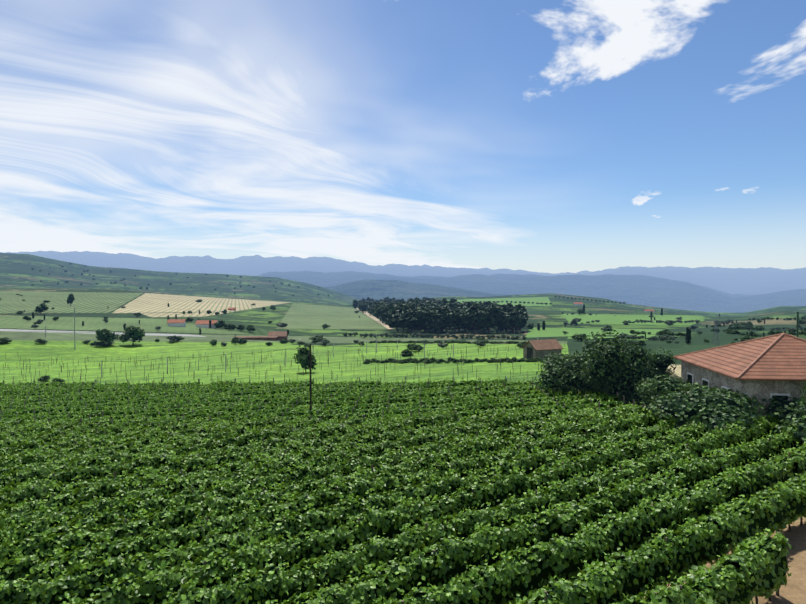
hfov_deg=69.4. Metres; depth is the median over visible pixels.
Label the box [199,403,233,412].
vine row
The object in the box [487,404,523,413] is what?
vine row
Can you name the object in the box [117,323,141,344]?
tree
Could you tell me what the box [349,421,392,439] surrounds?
vine row
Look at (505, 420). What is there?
vine row
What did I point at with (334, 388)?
vine row
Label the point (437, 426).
vine row
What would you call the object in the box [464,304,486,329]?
pine forest tree
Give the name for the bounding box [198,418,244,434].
vine row
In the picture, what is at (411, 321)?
pine forest tree
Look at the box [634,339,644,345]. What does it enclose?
hedgerow tree
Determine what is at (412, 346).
tree
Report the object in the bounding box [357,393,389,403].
vine row
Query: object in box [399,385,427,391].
vine row
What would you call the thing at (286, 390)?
vine row
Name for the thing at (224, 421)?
vine row
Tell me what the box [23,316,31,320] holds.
farm tree
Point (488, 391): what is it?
vine row
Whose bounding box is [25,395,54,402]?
vine row
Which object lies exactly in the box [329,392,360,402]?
vine row
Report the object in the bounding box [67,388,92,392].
vine row
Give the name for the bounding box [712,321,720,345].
pylon lattice
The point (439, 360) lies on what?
hedge bush
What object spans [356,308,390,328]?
dirt track
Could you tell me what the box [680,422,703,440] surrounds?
vine row
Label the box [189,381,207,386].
vine row
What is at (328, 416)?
vine row
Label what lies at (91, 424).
vine row
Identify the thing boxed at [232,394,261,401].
vine row
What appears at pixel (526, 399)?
vine row
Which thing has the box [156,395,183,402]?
vine row
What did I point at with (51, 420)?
vine row
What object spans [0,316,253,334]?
field vines
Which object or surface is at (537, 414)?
vine row
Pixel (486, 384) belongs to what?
vine row
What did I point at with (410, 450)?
vine row
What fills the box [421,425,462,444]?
vine row
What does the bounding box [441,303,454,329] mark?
pine forest tree
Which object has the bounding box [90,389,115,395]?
vine row
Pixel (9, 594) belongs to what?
vine row
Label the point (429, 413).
vine row
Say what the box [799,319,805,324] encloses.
field tree
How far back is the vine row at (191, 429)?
44.34 m
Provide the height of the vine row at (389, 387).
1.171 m
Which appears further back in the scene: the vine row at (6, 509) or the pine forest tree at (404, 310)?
the pine forest tree at (404, 310)
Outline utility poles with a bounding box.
[45,307,539,409]
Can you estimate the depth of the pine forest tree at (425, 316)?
272.42 m
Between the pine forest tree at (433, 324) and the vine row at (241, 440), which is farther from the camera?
the pine forest tree at (433, 324)
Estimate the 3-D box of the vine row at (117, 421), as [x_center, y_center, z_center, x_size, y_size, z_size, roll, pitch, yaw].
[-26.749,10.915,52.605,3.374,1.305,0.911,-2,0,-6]
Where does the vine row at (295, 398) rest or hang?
on the vine posts at (261, 396)
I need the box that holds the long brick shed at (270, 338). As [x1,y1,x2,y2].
[234,335,277,340]
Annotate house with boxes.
[167,319,185,326]
[195,320,217,327]
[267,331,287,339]
[573,302,582,305]
[673,312,805,421]
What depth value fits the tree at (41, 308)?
284.40 m
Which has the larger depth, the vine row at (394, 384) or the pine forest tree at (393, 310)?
the pine forest tree at (393, 310)
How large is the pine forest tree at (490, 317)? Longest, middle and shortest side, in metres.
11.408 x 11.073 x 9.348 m
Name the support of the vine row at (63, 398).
on the vine posts at (261, 396)
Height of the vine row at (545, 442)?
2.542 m
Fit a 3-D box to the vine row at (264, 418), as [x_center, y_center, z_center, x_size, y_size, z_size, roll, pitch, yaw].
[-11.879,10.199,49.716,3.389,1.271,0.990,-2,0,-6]
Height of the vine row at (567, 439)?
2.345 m
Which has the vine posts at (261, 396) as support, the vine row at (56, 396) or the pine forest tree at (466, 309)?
the vine row at (56, 396)
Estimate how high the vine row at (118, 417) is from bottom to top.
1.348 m
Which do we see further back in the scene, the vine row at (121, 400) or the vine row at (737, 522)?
the vine row at (121, 400)
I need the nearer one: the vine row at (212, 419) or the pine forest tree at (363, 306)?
the vine row at (212, 419)
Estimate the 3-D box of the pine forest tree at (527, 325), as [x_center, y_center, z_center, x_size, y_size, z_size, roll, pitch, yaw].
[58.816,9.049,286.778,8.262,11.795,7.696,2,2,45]
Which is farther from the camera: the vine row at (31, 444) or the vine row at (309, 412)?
the vine row at (309, 412)
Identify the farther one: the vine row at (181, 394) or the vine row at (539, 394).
the vine row at (181, 394)
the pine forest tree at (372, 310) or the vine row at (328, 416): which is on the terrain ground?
the pine forest tree at (372, 310)
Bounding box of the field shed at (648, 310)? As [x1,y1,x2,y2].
[643,309,653,311]
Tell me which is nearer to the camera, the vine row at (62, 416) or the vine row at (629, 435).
the vine row at (629, 435)
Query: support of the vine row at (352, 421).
on the terrain ground
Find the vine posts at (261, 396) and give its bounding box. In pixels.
[0,376,645,442]
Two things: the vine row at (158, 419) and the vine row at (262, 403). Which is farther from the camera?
the vine row at (262, 403)
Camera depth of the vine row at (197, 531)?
23.04 m
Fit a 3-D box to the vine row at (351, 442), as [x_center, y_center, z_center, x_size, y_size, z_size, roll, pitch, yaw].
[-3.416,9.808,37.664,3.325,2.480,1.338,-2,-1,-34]
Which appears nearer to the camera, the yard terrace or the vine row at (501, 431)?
the vine row at (501, 431)
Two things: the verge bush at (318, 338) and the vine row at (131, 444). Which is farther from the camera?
the verge bush at (318, 338)
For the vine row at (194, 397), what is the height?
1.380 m
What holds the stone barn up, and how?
on the terrain ground
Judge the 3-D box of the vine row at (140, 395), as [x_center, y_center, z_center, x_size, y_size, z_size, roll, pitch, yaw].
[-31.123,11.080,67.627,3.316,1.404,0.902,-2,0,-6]
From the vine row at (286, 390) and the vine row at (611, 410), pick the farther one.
the vine row at (286, 390)
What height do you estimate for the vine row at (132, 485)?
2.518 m
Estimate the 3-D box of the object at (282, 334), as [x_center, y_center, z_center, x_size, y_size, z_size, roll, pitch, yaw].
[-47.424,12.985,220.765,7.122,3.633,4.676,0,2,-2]
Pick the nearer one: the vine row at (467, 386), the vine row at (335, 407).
the vine row at (335, 407)
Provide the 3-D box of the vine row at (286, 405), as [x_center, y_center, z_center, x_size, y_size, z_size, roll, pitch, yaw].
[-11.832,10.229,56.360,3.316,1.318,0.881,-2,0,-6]
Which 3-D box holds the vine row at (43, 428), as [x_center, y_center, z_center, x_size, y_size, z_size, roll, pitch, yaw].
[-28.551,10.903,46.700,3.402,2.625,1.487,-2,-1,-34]
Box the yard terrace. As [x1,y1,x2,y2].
[663,364,680,377]
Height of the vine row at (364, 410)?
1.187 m
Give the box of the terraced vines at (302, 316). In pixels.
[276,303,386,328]
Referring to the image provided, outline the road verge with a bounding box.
[0,331,566,344]
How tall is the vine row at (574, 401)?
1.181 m
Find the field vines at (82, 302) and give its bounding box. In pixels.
[0,291,142,313]
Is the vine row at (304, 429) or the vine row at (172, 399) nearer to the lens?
the vine row at (304, 429)
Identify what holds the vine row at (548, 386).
on the vine posts at (261, 396)
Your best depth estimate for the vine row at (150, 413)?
54.93 m
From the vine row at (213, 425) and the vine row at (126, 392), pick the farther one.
the vine row at (126, 392)
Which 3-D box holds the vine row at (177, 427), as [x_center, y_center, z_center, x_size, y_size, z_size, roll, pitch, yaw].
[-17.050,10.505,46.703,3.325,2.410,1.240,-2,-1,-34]
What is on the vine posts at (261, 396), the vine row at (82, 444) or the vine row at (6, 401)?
the vine row at (6, 401)
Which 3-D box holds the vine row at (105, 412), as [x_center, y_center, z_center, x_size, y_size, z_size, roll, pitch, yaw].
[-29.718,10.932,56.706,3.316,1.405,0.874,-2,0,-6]
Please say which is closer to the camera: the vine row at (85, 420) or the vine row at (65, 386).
the vine row at (85, 420)
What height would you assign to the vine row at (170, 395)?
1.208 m
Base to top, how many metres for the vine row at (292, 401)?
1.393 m
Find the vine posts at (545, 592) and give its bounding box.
[4,405,789,603]
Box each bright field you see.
[441,297,551,305]
[525,327,664,339]
[562,314,705,324]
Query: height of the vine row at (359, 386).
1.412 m
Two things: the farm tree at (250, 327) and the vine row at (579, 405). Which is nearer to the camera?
the vine row at (579, 405)
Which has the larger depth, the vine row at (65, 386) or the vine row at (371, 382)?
the vine row at (65, 386)
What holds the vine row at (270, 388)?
on the vine posts at (261, 396)
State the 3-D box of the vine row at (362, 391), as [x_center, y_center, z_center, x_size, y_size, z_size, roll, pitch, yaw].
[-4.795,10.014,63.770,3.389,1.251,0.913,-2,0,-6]
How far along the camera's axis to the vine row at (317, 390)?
67.42 m
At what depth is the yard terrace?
72.02 m
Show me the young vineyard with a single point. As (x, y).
(44, 354)
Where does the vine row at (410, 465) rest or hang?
on the terrain ground
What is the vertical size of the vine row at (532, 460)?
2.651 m
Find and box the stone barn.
[521,339,563,358]
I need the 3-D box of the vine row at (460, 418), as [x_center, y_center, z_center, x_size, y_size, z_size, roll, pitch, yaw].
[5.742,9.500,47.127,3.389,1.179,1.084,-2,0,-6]
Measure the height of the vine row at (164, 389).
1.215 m
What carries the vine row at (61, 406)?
on the vine posts at (261, 396)
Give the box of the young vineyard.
[0,340,567,384]
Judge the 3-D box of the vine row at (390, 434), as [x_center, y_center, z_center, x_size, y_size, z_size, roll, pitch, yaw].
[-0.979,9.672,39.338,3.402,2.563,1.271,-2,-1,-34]
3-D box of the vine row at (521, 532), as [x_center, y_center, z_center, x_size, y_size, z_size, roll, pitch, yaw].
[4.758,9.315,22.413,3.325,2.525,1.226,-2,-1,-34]
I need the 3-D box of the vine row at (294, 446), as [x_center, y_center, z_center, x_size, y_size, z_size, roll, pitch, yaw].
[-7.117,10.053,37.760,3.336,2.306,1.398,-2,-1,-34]
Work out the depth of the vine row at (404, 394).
59.65 m
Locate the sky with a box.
[0,0,805,273]
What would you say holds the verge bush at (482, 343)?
on the terrain ground
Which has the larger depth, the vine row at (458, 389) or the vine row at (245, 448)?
the vine row at (458, 389)
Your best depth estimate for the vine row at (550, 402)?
52.07 m
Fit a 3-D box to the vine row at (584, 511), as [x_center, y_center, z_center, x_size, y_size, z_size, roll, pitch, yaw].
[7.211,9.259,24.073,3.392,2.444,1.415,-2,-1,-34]
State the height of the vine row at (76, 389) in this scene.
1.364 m
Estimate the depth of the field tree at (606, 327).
278.92 m
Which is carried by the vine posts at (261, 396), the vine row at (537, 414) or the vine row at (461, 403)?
the vine row at (461, 403)
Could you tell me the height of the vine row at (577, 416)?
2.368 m
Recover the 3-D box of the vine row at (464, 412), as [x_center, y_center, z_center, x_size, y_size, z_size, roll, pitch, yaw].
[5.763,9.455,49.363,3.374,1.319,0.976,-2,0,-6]
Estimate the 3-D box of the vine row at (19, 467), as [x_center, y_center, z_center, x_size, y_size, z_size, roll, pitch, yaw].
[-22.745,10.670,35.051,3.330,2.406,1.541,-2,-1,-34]
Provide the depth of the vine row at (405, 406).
53.07 m
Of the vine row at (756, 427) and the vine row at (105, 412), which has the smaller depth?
the vine row at (756, 427)
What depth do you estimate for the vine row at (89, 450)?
38.75 m
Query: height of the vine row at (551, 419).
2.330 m
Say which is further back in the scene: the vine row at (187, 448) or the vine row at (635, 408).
the vine row at (635, 408)
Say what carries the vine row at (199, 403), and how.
on the vine posts at (261, 396)
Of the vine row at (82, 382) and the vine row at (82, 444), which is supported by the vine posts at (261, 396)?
the vine row at (82, 382)
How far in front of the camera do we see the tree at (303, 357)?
97.70 m
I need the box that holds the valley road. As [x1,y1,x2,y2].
[0,329,205,336]
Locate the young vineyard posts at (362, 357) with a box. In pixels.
[3,345,568,383]
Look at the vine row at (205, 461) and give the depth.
34.06 m
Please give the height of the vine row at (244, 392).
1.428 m
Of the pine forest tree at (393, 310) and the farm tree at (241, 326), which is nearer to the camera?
the farm tree at (241, 326)
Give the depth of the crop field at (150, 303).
492.60 m
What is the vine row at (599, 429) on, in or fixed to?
on the terrain ground
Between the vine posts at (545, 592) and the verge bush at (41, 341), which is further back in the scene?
the verge bush at (41, 341)
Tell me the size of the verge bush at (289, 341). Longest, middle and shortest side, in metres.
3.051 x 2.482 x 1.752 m
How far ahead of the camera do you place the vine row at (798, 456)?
30.26 m
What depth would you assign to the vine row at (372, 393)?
61.54 m
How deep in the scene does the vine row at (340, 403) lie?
56.81 m
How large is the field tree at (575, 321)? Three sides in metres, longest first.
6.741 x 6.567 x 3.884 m
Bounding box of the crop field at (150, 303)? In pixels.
[112,293,289,312]
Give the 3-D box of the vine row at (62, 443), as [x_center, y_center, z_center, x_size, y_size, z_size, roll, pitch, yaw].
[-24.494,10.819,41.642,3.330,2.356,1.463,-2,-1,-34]
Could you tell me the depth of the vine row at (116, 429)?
45.38 m
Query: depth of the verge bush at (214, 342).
184.42 m
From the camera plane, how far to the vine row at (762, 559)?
19.10 m
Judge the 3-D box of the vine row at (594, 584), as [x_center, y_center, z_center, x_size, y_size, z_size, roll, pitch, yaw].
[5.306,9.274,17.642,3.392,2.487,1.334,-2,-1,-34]
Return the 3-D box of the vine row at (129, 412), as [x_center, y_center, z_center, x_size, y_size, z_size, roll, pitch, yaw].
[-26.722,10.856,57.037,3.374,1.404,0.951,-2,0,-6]
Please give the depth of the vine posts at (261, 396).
59.67 m
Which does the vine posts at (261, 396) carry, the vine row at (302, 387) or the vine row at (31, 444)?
the vine row at (302, 387)
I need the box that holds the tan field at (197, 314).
[141,312,229,316]
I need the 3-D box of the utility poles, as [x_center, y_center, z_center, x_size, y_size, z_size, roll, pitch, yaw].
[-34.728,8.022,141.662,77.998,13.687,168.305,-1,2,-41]
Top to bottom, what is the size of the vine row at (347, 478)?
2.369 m
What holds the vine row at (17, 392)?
on the vine posts at (261, 396)
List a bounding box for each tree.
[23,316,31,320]
[34,304,47,312]
[38,374,49,382]
[51,377,63,382]
[67,294,74,302]
[94,326,113,344]
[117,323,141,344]
[185,316,191,322]
[214,321,225,328]
[224,322,234,330]
[236,324,244,329]
[247,324,255,332]
[295,348,317,372]
[352,299,358,308]
[359,301,367,313]
[365,305,371,315]
[371,305,376,318]
[374,303,384,322]
[376,303,391,323]
[387,305,402,329]
[389,311,403,331]
[399,350,413,356]
[400,305,417,329]
[401,310,417,332]
[402,305,421,330]
[406,342,423,351]
[413,304,427,331]
[419,304,433,329]
[425,313,443,332]
[432,306,451,331]
[434,311,445,330]
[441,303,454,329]
[445,316,460,330]
[453,314,465,331]
[454,309,461,314]
[456,303,467,311]
[462,307,472,330]
[463,310,480,330]
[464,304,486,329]
[478,310,499,332]
[489,303,506,329]
[503,315,518,332]
[504,303,515,311]
[507,304,528,329]
[515,304,530,330]
[520,309,530,330]
[528,323,535,328]
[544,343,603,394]
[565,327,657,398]
[570,319,582,325]
[570,333,587,340]
[578,308,584,314]
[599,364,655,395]
[601,325,614,330]
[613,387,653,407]
[620,334,628,339]
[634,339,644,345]
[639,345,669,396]
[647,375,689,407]
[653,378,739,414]
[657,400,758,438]
[667,336,677,340]
[674,331,683,336]
[685,327,691,344]
[739,336,754,340]
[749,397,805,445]
[786,328,800,331]
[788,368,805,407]
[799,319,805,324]
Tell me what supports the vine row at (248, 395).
on the vine posts at (261, 396)
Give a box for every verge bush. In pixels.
[0,338,9,343]
[33,339,47,343]
[166,336,178,339]
[209,339,218,344]
[230,337,240,344]
[237,338,246,343]
[279,339,287,343]
[287,339,295,344]
[313,336,328,342]
[319,340,329,344]
[475,341,485,346]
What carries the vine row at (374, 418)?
on the vine posts at (261, 396)
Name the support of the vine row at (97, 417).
on the vine posts at (261, 396)
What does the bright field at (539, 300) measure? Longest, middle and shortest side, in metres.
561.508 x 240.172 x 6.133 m
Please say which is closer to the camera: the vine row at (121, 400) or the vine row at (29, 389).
the vine row at (121, 400)
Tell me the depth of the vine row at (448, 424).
42.50 m
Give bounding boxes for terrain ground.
[0,251,805,603]
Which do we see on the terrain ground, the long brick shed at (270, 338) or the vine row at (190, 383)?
the long brick shed at (270, 338)
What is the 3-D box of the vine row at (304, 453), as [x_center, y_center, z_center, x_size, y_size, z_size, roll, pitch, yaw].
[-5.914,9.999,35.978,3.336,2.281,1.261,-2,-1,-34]
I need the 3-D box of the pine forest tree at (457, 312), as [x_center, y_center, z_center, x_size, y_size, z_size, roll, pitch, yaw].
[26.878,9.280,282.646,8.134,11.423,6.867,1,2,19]
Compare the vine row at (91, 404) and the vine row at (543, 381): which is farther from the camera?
the vine row at (543, 381)
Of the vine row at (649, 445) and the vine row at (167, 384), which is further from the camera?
the vine row at (167, 384)
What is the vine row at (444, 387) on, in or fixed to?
on the vine posts at (261, 396)
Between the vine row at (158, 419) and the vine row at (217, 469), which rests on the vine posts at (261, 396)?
the vine row at (158, 419)
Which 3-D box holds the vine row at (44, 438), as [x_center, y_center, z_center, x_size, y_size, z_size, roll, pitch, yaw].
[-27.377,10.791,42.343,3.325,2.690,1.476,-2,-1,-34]
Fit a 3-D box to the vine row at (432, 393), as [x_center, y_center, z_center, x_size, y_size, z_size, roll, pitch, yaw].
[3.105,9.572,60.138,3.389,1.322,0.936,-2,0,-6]
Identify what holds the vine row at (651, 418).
on the terrain ground
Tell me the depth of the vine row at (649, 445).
33.86 m
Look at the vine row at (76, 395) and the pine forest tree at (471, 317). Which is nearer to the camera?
the vine row at (76, 395)
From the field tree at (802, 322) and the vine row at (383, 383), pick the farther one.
the field tree at (802, 322)
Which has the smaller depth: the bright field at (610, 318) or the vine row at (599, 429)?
the vine row at (599, 429)
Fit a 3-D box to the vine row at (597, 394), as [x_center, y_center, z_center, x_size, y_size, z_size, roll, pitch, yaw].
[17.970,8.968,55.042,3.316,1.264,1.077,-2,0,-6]
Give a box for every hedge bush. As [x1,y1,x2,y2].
[363,359,371,363]
[395,359,404,363]
[422,358,432,363]
[434,358,442,363]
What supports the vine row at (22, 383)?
on the vine posts at (261, 396)
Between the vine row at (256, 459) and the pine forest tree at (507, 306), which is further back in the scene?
the pine forest tree at (507, 306)
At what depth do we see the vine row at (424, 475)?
29.75 m
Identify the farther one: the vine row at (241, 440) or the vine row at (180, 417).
the vine row at (180, 417)
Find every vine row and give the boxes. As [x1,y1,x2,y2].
[0,387,21,392]
[0,398,27,404]
[0,402,25,409]
[0,408,23,414]
[0,417,18,426]
[0,421,7,430]
[0,422,41,432]
[0,427,26,437]
[0,430,51,446]
[0,432,15,440]
[0,438,37,455]
[0,448,23,459]
[0,455,54,474]
[0,457,7,468]
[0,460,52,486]
[0,472,55,490]
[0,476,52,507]
[0,492,52,516]
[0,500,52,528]
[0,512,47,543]
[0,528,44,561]
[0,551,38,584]
[0,575,23,603]
[1,383,20,387]
[1,393,28,399]
[1,410,33,418]
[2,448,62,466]
[4,415,36,423]
[4,417,48,430]
[6,383,28,388]
[9,387,35,394]
[9,395,36,400]
[10,404,41,411]
[11,380,33,384]
[12,399,41,405]
[13,385,38,389]
[14,428,61,438]
[15,412,48,419]
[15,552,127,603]
[17,390,43,395]
[19,441,74,454]
[21,404,54,413]
[22,401,51,408]
[22,419,70,436]
[24,385,47,390]
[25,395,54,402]
[27,392,50,397]
[30,535,132,582]
[31,408,66,416]
[32,386,57,391]
[32,588,107,603]
[33,415,67,422]
[33,514,128,561]
[34,433,85,449]
[37,392,65,398]
[37,398,65,404]
[38,418,80,426]
[40,380,65,385]
[42,403,69,408]
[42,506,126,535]
[43,388,69,394]
[45,470,116,494]
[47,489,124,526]
[48,410,81,418]
[48,451,110,471]
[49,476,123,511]
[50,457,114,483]
[51,381,72,386]
[51,393,79,400]
[51,398,80,406]
[51,430,97,441]
[51,447,108,465]
[52,415,90,423]
[53,403,86,411]
[54,390,78,395]
[58,424,102,435]
[59,382,81,387]
[59,386,81,391]
[60,441,113,457]
[63,392,89,396]
[65,396,91,402]
[65,408,98,414]
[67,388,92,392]
[67,416,111,429]
[68,414,101,420]
[69,383,92,388]
[69,400,99,407]
[72,379,95,384]
[73,434,124,450]
[78,392,106,399]
[79,397,111,404]
[80,384,103,390]
[80,407,114,418]
[82,428,130,440]
[83,403,113,410]
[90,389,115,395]
[91,385,117,392]
[93,393,121,400]
[94,382,115,387]
[94,422,139,436]
[95,405,125,411]
[96,415,123,423]
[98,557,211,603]
[99,398,127,405]
[100,410,134,419]
[101,415,145,429]
[105,381,128,384]
[105,443,162,463]
[106,439,159,455]
[108,391,132,396]
[108,397,135,402]
[109,434,160,450]
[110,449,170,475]
[112,406,146,414]
[112,462,175,482]
[113,401,145,409]
[114,381,138,386]
[114,387,141,395]
[116,384,141,390]
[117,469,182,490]
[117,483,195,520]
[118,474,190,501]
[119,538,208,581]
[120,391,149,400]
[121,427,169,443]
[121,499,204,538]
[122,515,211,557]
[125,402,158,409]
[125,414,157,421]
[127,385,154,390]
[127,396,155,403]
[128,422,172,436]
[133,407,170,417]
[136,393,166,400]
[136,415,180,430]
[139,380,160,385]
[140,384,164,388]
[142,388,167,393]
[146,399,174,405]
[146,405,177,411]
[146,414,184,422]
[146,588,180,603]
[149,392,174,397]
[151,381,175,385]
[154,386,175,390]
[155,427,201,443]
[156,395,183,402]
[157,388,184,395]
[157,400,188,408]
[158,433,203,450]
[159,437,210,456]
[160,411,191,419]
[165,382,188,388]
[165,387,188,391]
[166,393,192,399]
[166,406,200,416]
[166,421,209,435]
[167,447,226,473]
[168,417,210,430]
[169,443,220,460]
[173,396,201,403]
[174,389,201,396]
[174,558,282,603]
[177,380,199,384]
[177,383,200,389]
[177,403,208,411]
[180,459,237,479]
[182,415,219,422]
[183,394,213,400]
[184,386,209,392]
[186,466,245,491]
[188,398,219,407]
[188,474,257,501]
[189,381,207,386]
[190,383,216,388]
[190,408,227,419]
[191,390,219,396]
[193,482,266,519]
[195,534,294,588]
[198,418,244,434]
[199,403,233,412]
[200,423,247,439]
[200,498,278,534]
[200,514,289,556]
[201,389,226,394]
[202,394,233,402]
[203,381,225,387]
[206,428,254,449]
[207,417,247,427]
[208,402,238,407]
[211,384,236,391]
[212,393,241,398]
[212,416,244,424]
[213,378,235,384]
[214,437,265,453]
[217,410,252,421]
[218,397,248,406]
[220,388,246,396]
[223,442,272,462]
[225,379,249,386]
[225,406,259,415]
[228,386,253,391]
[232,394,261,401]
[232,402,265,412]
[232,448,288,471]
[234,383,260,390]
[238,399,270,406]
[239,413,280,430]
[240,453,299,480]
[242,391,266,397]
[245,422,285,432]
[246,387,273,394]
[247,394,278,403]
[247,413,283,422]
[248,379,273,384]
[249,422,294,441]
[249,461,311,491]
[251,407,287,418]
[253,385,278,390]
[258,404,293,413]
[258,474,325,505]
[259,429,306,447]
[260,382,284,387]
[260,390,290,398]
[265,380,288,385]
[265,401,297,409]
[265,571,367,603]
[269,390,295,394]
[269,395,301,405]
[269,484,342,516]
[272,385,300,393]
[272,437,318,454]
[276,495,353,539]
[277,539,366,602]
[278,392,308,400]
[280,384,304,389]
[281,415,321,428]
[281,416,299,423]
[281,514,365,566]
[282,410,317,420]
[284,380,309,387]
[285,405,322,415]
[286,442,333,459]
[289,390,318,396]
[290,378,313,383]
[290,403,325,411]
[293,420,331,433]
[294,446,344,468]
[296,388,323,394]
[298,400,326,408]
[299,386,324,391]
[300,396,331,403]
[301,423,346,441]
[304,383,329,389]
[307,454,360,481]
[309,380,334,386]
[309,393,335,398]
[312,428,356,447]
[315,463,375,491]
[316,389,346,396]
[316,409,353,420]
[319,404,355,414]
[322,385,349,393]
[322,416,345,422]
[324,402,356,409]
[325,384,351,389]
[326,432,374,452]
[327,397,359,406]
[329,381,354,387]
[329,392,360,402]
[329,413,367,426]
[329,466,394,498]
[334,378,358,384]
[334,389,365,396]
[338,439,387,460]
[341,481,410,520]
[344,419,381,433]
[346,387,371,394]
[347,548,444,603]
[348,519,430,575]
[349,385,376,391]
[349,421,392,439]
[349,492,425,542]
[351,381,377,388]
[351,407,387,418]
[353,413,381,421]
[354,378,380,384]
[356,398,389,409]
[356,404,386,413]
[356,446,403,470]
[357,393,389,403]
[357,595,405,603]
[361,392,387,398]
[365,388,392,396]
[365,423,410,444]
[366,454,422,477]
[371,384,400,392]
[373,414,409,423]
[377,381,401,387]
[377,384,402,388]
[380,379,405,384]
[380,429,426,451]
[383,408,418,418]
[385,403,420,414]
[386,401,420,409]
[386,413,429,431]
[387,399,418,407]
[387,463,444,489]
[388,389,418,397]
[388,561,492,603]
[389,394,419,402]
[393,388,420,394]
[398,438,446,460]
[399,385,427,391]
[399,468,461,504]
[401,381,429,388]
[402,379,428,385]
[403,420,445,436]
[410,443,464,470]
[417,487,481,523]
[418,388,448,396]
[418,395,451,405]
[418,408,453,416]
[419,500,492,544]
[420,388,446,392]
[420,407,458,425]
[421,393,449,399]
[421,403,455,413]
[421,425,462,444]
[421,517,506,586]
[422,400,452,408]
[426,384,454,390]
[427,378,453,383]
[428,380,455,387]
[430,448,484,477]
[434,432,477,451]
[439,415,476,429]
[447,384,477,391]
[449,391,477,397]
[449,394,482,402]
[450,387,477,395]
[451,395,485,405]
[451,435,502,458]
[453,382,480,388]
[453,399,489,411]
[453,416,495,436]
[454,377,479,385]
[454,406,488,417]
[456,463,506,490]
[459,411,486,420]
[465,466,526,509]
[469,407,506,423]
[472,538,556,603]
[473,424,513,439]
[475,382,503,390]
[477,386,502,391]
[477,387,508,396]
[478,442,525,470]
[479,379,506,386]
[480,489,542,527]
[481,377,505,383]
[482,392,512,399]
[483,394,517,403]
[486,398,520,409]
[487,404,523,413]
[487,411,523,430]
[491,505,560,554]
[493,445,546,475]
[494,431,536,451]
[498,407,528,415]
[503,383,532,391]
[505,378,533,385]
[505,382,530,387]
[506,417,545,435]
[508,387,537,395]
[509,432,559,454]
[509,588,550,603]
[512,390,542,398]
[515,393,547,401]
[518,405,553,421]
[520,397,555,406]
[520,401,558,411]
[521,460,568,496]
[524,419,566,440]
[526,404,564,414]
[528,380,556,385]
[528,556,623,603]
[530,382,559,388]
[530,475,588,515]
[533,378,558,384]
[535,384,564,392]
[537,444,582,468]
[537,518,613,581]
[538,412,574,426]
[541,388,573,396]
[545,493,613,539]
[546,391,580,401]
[549,427,590,450]
[552,410,570,416]
[553,396,587,405]
[555,399,592,409]
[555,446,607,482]
[560,416,595,435]
[562,404,599,413]
[562,406,597,423]
[569,386,602,395]
[569,432,613,454]
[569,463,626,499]
[574,407,608,414]
[576,389,610,398]
[579,417,619,440]
[583,393,618,403]
[585,409,622,425]
[588,397,625,407]
[589,498,661,559]
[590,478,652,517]
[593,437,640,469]
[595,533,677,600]
[598,402,631,411]
[600,425,645,443]
[609,410,647,433]
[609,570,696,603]
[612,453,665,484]
[613,402,647,418]
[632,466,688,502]
[634,420,672,439]
[634,432,669,457]
[635,406,668,427]
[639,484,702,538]
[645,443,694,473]
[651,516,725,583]
[657,414,683,430]
[657,425,698,449]
[668,555,753,603]
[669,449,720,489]
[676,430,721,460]
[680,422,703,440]
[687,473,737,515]
[702,495,763,562]
[705,421,748,450]
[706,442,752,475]
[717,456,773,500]
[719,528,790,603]
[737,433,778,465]
[742,415,771,441]
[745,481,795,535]
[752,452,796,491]
[758,427,800,457]
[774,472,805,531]
[778,442,805,478]
[780,419,804,445]
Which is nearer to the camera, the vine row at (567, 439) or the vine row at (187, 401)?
the vine row at (567, 439)
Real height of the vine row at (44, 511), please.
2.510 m
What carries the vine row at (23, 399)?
on the vine posts at (261, 396)

